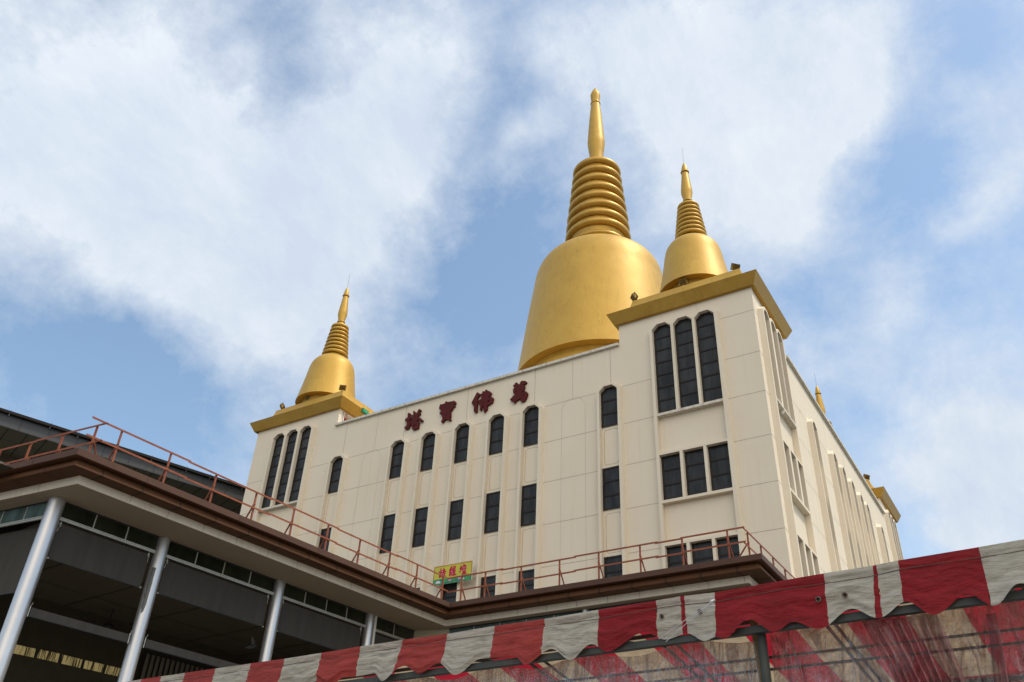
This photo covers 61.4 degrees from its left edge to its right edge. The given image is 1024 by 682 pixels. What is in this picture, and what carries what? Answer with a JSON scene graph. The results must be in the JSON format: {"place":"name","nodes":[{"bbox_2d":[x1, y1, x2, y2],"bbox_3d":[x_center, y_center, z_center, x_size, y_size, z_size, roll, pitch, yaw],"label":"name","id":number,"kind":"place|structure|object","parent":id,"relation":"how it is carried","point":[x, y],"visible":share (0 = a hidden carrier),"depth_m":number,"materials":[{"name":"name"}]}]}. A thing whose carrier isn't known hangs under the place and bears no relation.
{"place":"outdoors","nodes":[
{"label":"outdoors","id":0,"kind":"place"},
{"bbox_2d":[0,408,245,514],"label":"neighbour building","id":1,"kind":"structure","parent":0,"point":[16,429],"depth_m":51.32,"materials":[{"name":"dark grey metal"},{"name":"cream paint"}]},
{"bbox_2d":[245,637,256,648],"bbox_3d":[-8.298,9.563,27.335,0.452,0.375,0.203,-8,-35,16],"label":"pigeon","id":2,"kind":"object","parent":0,"point":[252,645],"visible":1,"depth_m":27.25,"materials":[{"name":"grey"}]},
{"bbox_2d":[0,0,1023,558],"label":"sky","id":3,"kind":"structure","parent":0,"point":[192,192],"materials":[{"name":"blue"}]},
{"bbox_2d":[240,268,903,601],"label":"temple building","id":4,"kind":"structure","parent":0,"point":[664,419],"depth_m":39.51,"materials":[{"name":"beige paint"}]},
{"bbox_2d":[261,435,283,508],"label":"window","id":5,"kind":"structure","parent":4,"relation":"in","point":[279,442],"depth_m":49.82,"materials":[{"name":"black glass"}]},
{"bbox_2d":[275,431,297,504],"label":"window","id":6,"kind":"structure","parent":4,"relation":"in","point":[283,482],"depth_m":49.34,"materials":[{"name":"black glass"}]},
{"bbox_2d":[289,427,310,501],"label":"window","id":7,"kind":"structure","parent":4,"relation":"in","point":[305,437],"depth_m":48.84,"materials":[{"name":"black glass"}]},
{"bbox_2d":[295,276,354,404],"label":"stupa","id":8,"kind":"object","parent":4,"relation":"on","point":[331,370],"visible":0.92,"depth_m":53.74,"materials":[{"name":"gold metal"}]},
{"bbox_2d":[318,527,331,550],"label":"window","id":9,"kind":"structure","parent":4,"relation":"in","point":[323,532],"depth_m":44.88,"materials":[{"name":"black glass"}]},
{"bbox_2d":[328,457,342,492],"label":"window","id":10,"kind":"structure","parent":4,"relation":"in","point":[337,465],"depth_m":46.84,"materials":[{"name":"black glass"}]},
{"bbox_2d":[339,385,346,390],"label":"floodlight","id":11,"kind":"object","parent":4,"relation":"on","point":[342,387],"visible":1,"depth_m":51.27,"materials":[{"name":"gold metal"}]},
{"bbox_2d":[361,408,368,414],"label":"junction box","id":12,"kind":"object","parent":4,"relation":"attached to","point":[364,411],"visible":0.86,"depth_m":50.64,"materials":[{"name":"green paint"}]},
{"bbox_2d":[379,513,395,552],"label":"window","id":13,"kind":"structure","parent":4,"relation":"in","point":[389,520],"depth_m":42.73,"materials":[{"name":"black glass"}]},
{"bbox_2d":[389,441,403,478],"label":"window","id":14,"kind":"structure","parent":4,"relation":"in","point":[397,454],"depth_m":44.93,"materials":[{"name":"black glass"}]},
{"bbox_2d":[412,506,427,546],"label":"window","id":15,"kind":"structure","parent":4,"relation":"in","point":[420,523],"depth_m":41.80,"materials":[{"name":"black glass"}]},
{"bbox_2d":[420,433,434,470],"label":"window","id":16,"kind":"structure","parent":4,"relation":"in","point":[429,442],"depth_m":44.02,"materials":[{"name":"black glass"}]},
{"bbox_2d":[442,582,456,601],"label":"window","id":17,"kind":"structure","parent":4,"relation":"in","point":[450,597],"depth_m":38.93,"materials":[{"name":"black glass"}]},
{"bbox_2d":[430,556,472,585],"bbox_3d":[-2.915,10.291,39.408,2.980,2.024,0.431,-17,-39,27],"label":"banner sign","id":18,"kind":"object","parent":4,"relation":"attached to","point":[457,569],"visible":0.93,"depth_m":38.81,"materials":[{"name":"yellow paint"}]},
{"bbox_2d":[447,499,463,539],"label":"window","id":19,"kind":"structure","parent":4,"relation":"in","point":[456,507],"depth_m":40.85,"materials":[{"name":"black glass"}]},
{"bbox_2d":[454,424,468,462],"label":"window","id":20,"kind":"structure","parent":4,"relation":"in","point":[461,447],"depth_m":43.08,"materials":[{"name":"black glass"}]},
{"bbox_2d":[404,381,527,430],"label":"wall lettering","id":21,"kind":"object","parent":4,"relation":"attached to","point":[484,402],"depth_m":43.93},
{"bbox_2d":[480,575,495,597],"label":"window","id":22,"kind":"structure","parent":4,"relation":"in","point":[489,579],"depth_m":37.99,"materials":[{"name":"black glass"}]},
{"bbox_2d":[484,491,499,532],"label":"window","id":23,"kind":"structure","parent":4,"relation":"in","point":[492,499],"depth_m":39.92,"materials":[{"name":"black glass"}]},
{"bbox_2d":[489,415,503,454],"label":"window","id":24,"kind":"structure","parent":4,"relation":"in","point":[497,424],"depth_m":42.15,"materials":[{"name":"black glass"}]},
{"bbox_2d":[518,569,533,591],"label":"window","id":25,"kind":"structure","parent":4,"relation":"in","point":[529,584],"depth_m":37.10,"materials":[{"name":"black glass"}]},
{"bbox_2d":[520,483,536,526],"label":"window","id":26,"kind":"structure","parent":4,"relation":"in","point":[528,500],"depth_m":39.04,"materials":[{"name":"black glass"}]},
{"bbox_2d":[523,406,538,446],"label":"window","id":27,"kind":"structure","parent":4,"relation":"in","point":[531,417],"depth_m":41.27,"materials":[{"name":"black glass"}]},
{"bbox_2d":[518,88,661,370],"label":"stupa","id":28,"kind":"object","parent":4,"relation":"on","point":[597,266],"visible":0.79,"depth_m":61.02,"materials":[{"name":"gold metal"}]},
{"bbox_2d":[601,386,617,427],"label":"window","id":29,"kind":"structure","parent":4,"relation":"in","point":[609,415],"depth_m":39.38,"materials":[{"name":"black glass"}]},
{"bbox_2d":[602,465,619,510],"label":"window","id":30,"kind":"structure","parent":4,"relation":"in","point":[610,475],"depth_m":37.17,"materials":[{"name":"black glass"}]},
{"bbox_2d":[604,555,621,577],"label":"window","id":31,"kind":"structure","parent":4,"relation":"in","point":[611,570],"depth_m":35.25,"materials":[{"name":"black glass"}]},
{"bbox_2d":[630,292,637,300],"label":"floodlight","id":32,"kind":"object","parent":4,"relation":"on","point":[634,296],"visible":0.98,"depth_m":42.63,"materials":[{"name":"gold metal"}]},
{"bbox_2d":[654,324,675,412],"bbox_3d":[6.901,1.182,38.836,0.910,4.600,0.042,-17,-39,27],"label":"window","id":33,"kind":"structure","parent":4,"relation":"in","point":[662,335],"depth_m":38.81,"materials":[{"name":"black glass"}]},
{"bbox_2d":[661,453,682,499],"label":"window","id":34,"kind":"structure","parent":4,"relation":"in","point":[671,467],"depth_m":35.88,"materials":[{"name":"black glass"}]},
{"bbox_2d":[667,545,687,567],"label":"window","id":35,"kind":"structure","parent":4,"relation":"in","point":[675,560],"depth_m":34.01,"materials":[{"name":"black glass"}]},
{"bbox_2d":[678,277,687,285],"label":"floodlight","id":36,"kind":"object","parent":4,"relation":"on","point":[683,281],"visible":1,"depth_m":41.49,"materials":[{"name":"gold metal"}]},
{"bbox_2d":[674,318,698,407],"bbox_3d":[7.783,0.912,38.368,0.910,4.600,0.042,-17,-39,27],"label":"window","id":37,"kind":"structure","parent":4,"relation":"in","point":[687,376],"depth_m":38.33,"materials":[{"name":"black glass"}]},
{"bbox_2d":[660,149,727,292],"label":"stupa","id":38,"kind":"object","parent":4,"relation":"on","point":[693,253],"visible":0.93,"depth_m":42.94,"materials":[{"name":"gold metal"}]},
{"bbox_2d":[684,448,706,495],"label":"window","id":39,"kind":"structure","parent":4,"relation":"in","point":[694,459],"depth_m":35.41,"materials":[{"name":"black glass"}]},
{"bbox_2d":[691,541,713,563],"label":"window","id":40,"kind":"structure","parent":4,"relation":"in","point":[705,555],"depth_m":33.51,"materials":[{"name":"black glass"}]},
{"bbox_2d":[696,312,722,401],"bbox_3d":[8.670,0.641,37.897,0.910,4.600,0.042,-17,-39,27],"label":"window","id":41,"kind":"structure","parent":4,"relation":"in","point":[705,325],"depth_m":37.86,"materials":[{"name":"black glass"}]},
{"bbox_2d":[708,443,731,490],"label":"window","id":42,"kind":"structure","parent":4,"relation":"in","point":[720,471],"depth_m":34.94,"materials":[{"name":"black glass"}]},
{"bbox_2d":[717,536,739,559],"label":"window","id":43,"kind":"structure","parent":4,"relation":"in","point":[723,550],"depth_m":33.06,"materials":[{"name":"black glass"}]},
{"bbox_2d":[730,263,739,269],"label":"floodlight","id":44,"kind":"object","parent":4,"relation":"on","point":[734,266],"visible":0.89,"depth_m":40.41,"materials":[{"name":"gold metal"}]},
{"bbox_2d":[814,373,832,426],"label":"stupa","id":45,"kind":"object","parent":4,"relation":"on","point":[819,400],"visible":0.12,"depth_m":65.94,"materials":[{"name":"gold metal"}]},
{"bbox_2d":[863,474,869,479],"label":"floodlight","id":46,"kind":"object","parent":4,"relation":"on","point":[866,476],"visible":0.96,"depth_m":58.39,"materials":[{"name":"gold metal"}]},
{"label":"courtyard","id":47,"kind":"structure","parent":0,"visible":0},
{"bbox_2d":[0,448,787,681],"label":"canopy building","id":48,"kind":"structure","parent":47,"relation":"on","point":[178,581],"depth_m":25.50,"materials":[{"name":"brown metal"}]},
{"bbox_2d":[0,501,47,527],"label":"window","id":49,"kind":"structure","parent":48,"relation":"in","point":[32,512],"depth_m":22.07,"materials":[{"name":"glass"}]},
{"bbox_2d":[13,644,36,657],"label":"window","id":50,"kind":"structure","parent":48,"relation":"in","point":[21,650],"depth_m":26.52,"materials":[{"name":"glass"}]},
{"bbox_2d":[35,649,60,662],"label":"window","id":51,"kind":"structure","parent":48,"relation":"in","point":[51,656],"depth_m":27.03,"materials":[{"name":"glass"}]},
{"bbox_2d":[0,422,107,464],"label":"roof railing","id":52,"kind":"object","parent":48,"relation":"on","point":[92,442],"visible":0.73,"depth_m":22.93,"materials":[{"name":"brown metal"}]},
{"bbox_2d":[59,654,82,668],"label":"window","id":53,"kind":"structure","parent":48,"relation":"in","point":[67,660],"depth_m":27.53,"materials":[{"name":"glass"}]},
{"bbox_2d":[81,660,104,672],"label":"window","id":54,"kind":"structure","parent":48,"relation":"in","point":[88,665],"depth_m":28.05,"materials":[{"name":"glass"}]},
{"bbox_2d":[78,609,131,628],"bbox_3d":[-13.009,8.890,27.692,1.798,0.670,1.669,-17,-39,27],"label":"ceiling fan","id":55,"kind":"object","parent":48,"relation":"hanging from","point":[108,625],"visible":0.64,"depth_m":27.61,"materials":[{"name":"metal"}]},
{"bbox_2d":[60,502,158,552],"bbox_3d":[-10.530,4.919,22.645,0.070,0.476,2.831,-21,-40,31],"label":"window","id":56,"kind":"structure","parent":48,"relation":"in","point":[72,514],"depth_m":22.60,"materials":[{"name":"glass"}]},
{"bbox_2d":[103,665,120,676],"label":"window","id":57,"kind":"structure","parent":48,"relation":"in","point":[114,671],"depth_m":28.49,"materials":[{"name":"glass"}]},
{"bbox_2d":[166,541,275,594],"bbox_3d":[-8.366,6.613,25.018,0.070,0.476,3.850,-21,-40,31],"label":"window","id":58,"kind":"structure","parent":48,"relation":"in","point":[177,552],"depth_m":24.93,"materials":[{"name":"glass"}]},
{"bbox_2d":[86,416,447,598],"bbox_3d":[-6.821,5.910,26.599,0.694,1.411,14.159,-21,-41,31],"label":"roof railing","id":59,"kind":"object","parent":48,"relation":"on","point":[212,490],"visible":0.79,"depth_m":25.58,"materials":[{"name":"brown metal"}]},
{"bbox_2d":[283,583,366,627],"bbox_3d":[-5.959,8.498,27.659,0.070,0.476,3.650,-21,-40,31],"label":"window","id":60,"kind":"structure","parent":48,"relation":"in","point":[299,596],"depth_m":27.60,"materials":[{"name":"glass"}]},
{"bbox_2d":[375,617,414,639],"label":"window","id":61,"kind":"structure","parent":48,"relation":"in","point":[385,627],"depth_m":29.71,"materials":[{"name":"glass"}]},
{"bbox_2d":[449,610,581,632],"bbox_3d":[0.030,9.552,28.794,5.300,0.476,0.070,-18,-39,28],"label":"window","id":62,"kind":"structure","parent":48,"relation":"in","point":[459,629],"depth_m":28.95,"materials":[{"name":"glass"}]},
{"bbox_2d":[447,526,745,600],"bbox_3d":[2.471,7.689,28.465,11.210,1.289,0.694,-19,-40,29],"label":"roof railing","id":63,"kind":"object","parent":48,"relation":"on","point":[599,566],"visible":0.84,"depth_m":28.05,"materials":[{"name":"brown metal"}]},
{"bbox_2d":[588,587,741,611],"bbox_3d":[4.665,8.072,26.242,5.310,0.476,0.070,-18,-39,28],"label":"window","id":64,"kind":"structure","parent":48,"relation":"in","point":[593,609],"depth_m":26.90,"materials":[{"name":"glass"}]},
{"bbox_2d":[739,528,794,577],"bbox_3d":[9.533,8.801,29.465,0.693,1.129,11.040,-17,-39,27],"label":"roof railing","id":65,"kind":"object","parent":48,"relation":"on","point":[747,544],"visible":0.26,"depth_m":26.68,"materials":[{"name":"brown metal"}]},
{"bbox_2d":[128,539,1023,681],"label":"striped tent","id":66,"kind":"object","parent":47,"relation":"on","point":[955,616],"visible":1,"depth_m":6.32,"materials":[{"name":"red fabric"}]},
{"bbox_2d":[659,599,714,641],"bbox_3d":[1.273,2.046,6.311,0.495,0.242,0.032,-25,-43,35],"label":"tie rope","id":67,"kind":"object","parent":66,"relation":"attached to","point":[711,602],"visible":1,"depth_m":6.28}
]}

